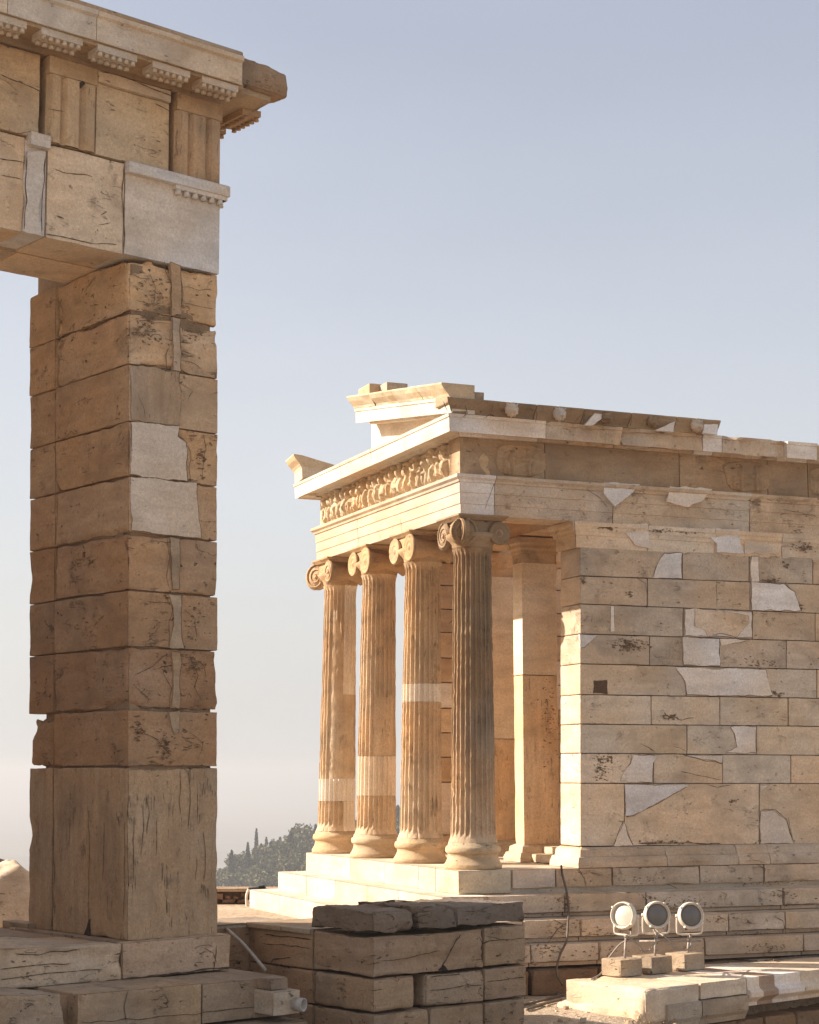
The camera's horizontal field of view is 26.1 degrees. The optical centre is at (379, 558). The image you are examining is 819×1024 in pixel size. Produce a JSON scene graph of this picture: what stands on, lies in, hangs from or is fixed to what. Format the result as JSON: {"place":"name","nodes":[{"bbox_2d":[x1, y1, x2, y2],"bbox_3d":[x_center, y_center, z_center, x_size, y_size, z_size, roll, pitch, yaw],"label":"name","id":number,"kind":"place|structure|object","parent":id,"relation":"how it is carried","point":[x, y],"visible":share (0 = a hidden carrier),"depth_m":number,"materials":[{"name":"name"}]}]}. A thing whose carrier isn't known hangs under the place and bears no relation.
{"place":"outdoors","nodes":[
{"label":"outdoors","id":0,"kind":"place"},
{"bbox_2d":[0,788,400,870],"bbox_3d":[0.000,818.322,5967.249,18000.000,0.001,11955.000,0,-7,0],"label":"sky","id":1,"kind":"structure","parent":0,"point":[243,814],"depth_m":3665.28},
{"bbox_2d":[216,818,399,886],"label":"hill","id":2,"kind":"structure","parent":0,"point":[258,873],"depth_m":341.20,"materials":[{"name":"green plant"}]},
{"bbox_2d":[228,849,235,872],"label":"cypress tree","id":3,"kind":"object","parent":2,"relation":"on","point":[231,867],"visible":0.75,"depth_m":346.99,"materials":[{"name":"green plant"}]},
{"bbox_2d":[224,851,251,868],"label":"pine tree","id":4,"kind":"object","parent":2,"relation":"on","point":[239,860],"visible":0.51,"depth_m":359.78,"materials":[{"name":"green plant"}]},
{"bbox_2d":[244,842,251,868],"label":"cypress tree","id":5,"kind":"object","parent":2,"relation":"on","point":[247,860],"visible":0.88,"depth_m":351.12,"materials":[{"name":"green plant"}]},
{"bbox_2d":[254,828,257,854],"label":"cypress tree","id":6,"kind":"object","parent":2,"relation":"on","point":[256,838],"visible":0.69,"depth_m":361.52,"materials":[{"name":"green plant"}]},
{"bbox_2d":[251,843,267,862],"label":"pine tree","id":7,"kind":"object","parent":2,"relation":"on","point":[256,849],"visible":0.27,"depth_m":358.21,"materials":[{"name":"green plant"}]},
{"bbox_2d":[261,839,287,857],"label":"pine tree","id":8,"kind":"object","parent":2,"relation":"on","point":[278,846],"visible":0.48,"depth_m":355.54,"materials":[{"name":"green plant"}]},
{"bbox_2d":[285,831,294,858],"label":"cypress tree","id":9,"kind":"object","parent":2,"relation":"on","point":[290,838],"visible":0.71,"depth_m":350.29,"materials":[{"name":"green plant"}]},
{"bbox_2d":[282,823,314,841],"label":"pine tree","id":10,"kind":"object","parent":2,"relation":"on","point":[296,830],"visible":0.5,"depth_m":368.76,"materials":[{"name":"green plant"}]},
{"bbox_2d":[396,805,399,825],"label":"cypress tree","id":11,"kind":"object","parent":2,"relation":"on","point":[397,811],"visible":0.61,"depth_m":373.76,"materials":[{"name":"green plant"}]},
{"bbox_2d":[0,0,818,787],"label":"sky","id":12,"kind":"structure","parent":0,"point":[608,205],"materials":[{"name":"blue"}]},
{"bbox_2d":[515,995,818,1023],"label":"ground","id":13,"kind":"structure","parent":0,"point":[536,1015],"depth_m":17.93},
{"bbox_2d":[0,0,306,1023],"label":"ruined gateway","id":14,"kind":"object","parent":13,"relation":"on","point":[114,192],"visible":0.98,"depth_m":15.78,"materials":[{"name":"stone"}]},
{"bbox_2d":[254,988,306,1015],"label":"drain block","id":15,"kind":"structure","parent":14,"relation":"on","point":[279,1002],"depth_m":14.90,"materials":[{"name":"stone"}]},
{"bbox_2d":[257,976,287,989],"bbox_3d":[-0.909,3.614,15.037,0.189,0.095,0.199,6,-9,-40],"label":"loose brick","id":16,"kind":"object","parent":15,"relation":"on","point":[272,983],"visible":1,"depth_m":14.97,"materials":[{"name":"stone"}]},
{"bbox_2d":[217,904,298,919],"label":"terrace","id":17,"kind":"structure","parent":13,"relation":"on","point":[232,910],"depth_m":23.86,"materials":[{"name":"beige stone"}]},
{"bbox_2d":[0,859,29,927],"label":"boulder","id":18,"kind":"object","parent":17,"relation":"on","point":[14,889],"visible":0.37,"depth_m":19.24,"materials":[{"name":"stone"}]},
{"bbox_2d":[216,886,277,903],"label":"rubble parapet","id":19,"kind":"structure","parent":17,"relation":"on","point":[230,894],"depth_m":25.41,"materials":[{"name":"stone"}]},
{"bbox_2d":[245,884,265,905],"bbox_3d":[-1.754,4.819,25.119,0.286,0.350,0.238,0,-7,0],"label":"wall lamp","id":20,"kind":"object","parent":17,"relation":"on","point":[247,901],"visible":0.83,"depth_m":25.02,"materials":[{"name":"metal"}]},
{"bbox_2d":[217,896,525,1023],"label":"block wall","id":21,"kind":"structure","parent":13,"relation":"on","point":[450,960],"depth_m":16.14,"materials":[{"name":"stone"}]},
{"bbox_2d":[217,921,266,971],"bbox_3d":[-1.303,3.555,16.301,0.272,0.328,1.807,4,-8,-27],"label":"conduit","id":22,"kind":"object","parent":21,"relation":"attached to","point":[247,948],"visible":0.64,"depth_m":16.04,"materials":[{"name":"grey metal"}]},
{"bbox_2d":[250,382,818,996],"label":"marble temple","id":23,"kind":"structure","parent":13,"relation":"on","point":[610,690],"depth_m":21.49,"materials":[{"name":"beige stone"}]},
{"bbox_2d":[555,865,569,985],"bbox_3d":[2.073,4.098,19.812,0.135,1.261,0.918,-1,-7,10],"label":"hanging cable","id":24,"kind":"object","parent":23,"relation":"hanging from","point":[567,930],"visible":1,"depth_m":19.60,"materials":[{"name":"black rubber"}]},
{"bbox_2d":[705,954,809,966],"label":"paving slab","id":25,"kind":"structure","parent":23,"relation":"on","point":[762,958],"depth_m":20.45,"materials":[{"name":"stone"}]},
{"bbox_2d":[773,955,818,960],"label":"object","id":26,"kind":"object","parent":25,"relation":"on","point":[795,957],"visible":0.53,"depth_m":20.38,"materials":[{"name":"grey"}]},
{"bbox_2d":[524,992,565,1010],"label":"ground cables","id":27,"kind":"object","parent":13,"relation":"on","point":[545,999],"visible":0.72,"depth_m":18.61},
{"bbox_2d":[524,996,675,1023],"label":"pebbles","id":28,"kind":"object","parent":13,"relation":"on","point":[585,1019],"visible":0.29,"depth_m":17.31,"materials":[{"name":"stone"}]},
{"bbox_2d":[709,1003,818,1023],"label":"footing wall","id":29,"kind":"structure","parent":13,"relation":"on","point":[801,1014],"depth_m":19.02,"materials":[{"name":"stone"}]},
{"bbox_2d":[557,957,818,1023],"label":"carved marble slab","id":30,"kind":"structure","parent":29,"relation":"on","point":[714,994],"depth_m":18.20,"materials":[{"name":"beige stone"}]},
{"bbox_2d":[601,902,641,976],"bbox_3d":[2.585,4.030,18.744,0.416,0.764,0.312,6,-9,-40],"label":"floodlight","id":31,"kind":"object","parent":30,"relation":"on","point":[624,916],"visible":1,"depth_m":18.67,"materials":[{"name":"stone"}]},
{"bbox_2d":[632,901,671,973],"bbox_3d":[2.944,4.072,19.029,0.410,0.750,0.314,6,-9,-40],"label":"floodlight","id":32,"kind":"object","parent":30,"relation":"on","point":[656,914],"visible":0.91,"depth_m":19.01,"materials":[{"name":"metal"}]},
{"bbox_2d":[591,928,691,979],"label":"lamp cables","id":33,"kind":"object","parent":32,"relation":"hanging from","point":[629,939],"visible":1,"depth_m":18.76,"materials":[{"name":"black rubber"}]},
{"bbox_2d":[639,940,700,941],"bbox_3d":[3.138,4.133,19.064,0.663,0.022,0.022,0,-7,0],"label":"connecting bar","id":34,"kind":"object","parent":32,"relation":"attached to","point":[670,940],"visible":0.73,"depth_m":19.06,"materials":[{"name":"metal"}]},
{"bbox_2d":[665,902,704,970],"bbox_3d":[3.352,4.124,19.323,0.420,0.719,0.307,6,-9,-39],"label":"floodlight","id":35,"kind":"object","parent":30,"relation":"on","point":[689,915],"visible":0.95,"depth_m":19.29,"materials":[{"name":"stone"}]}
]}

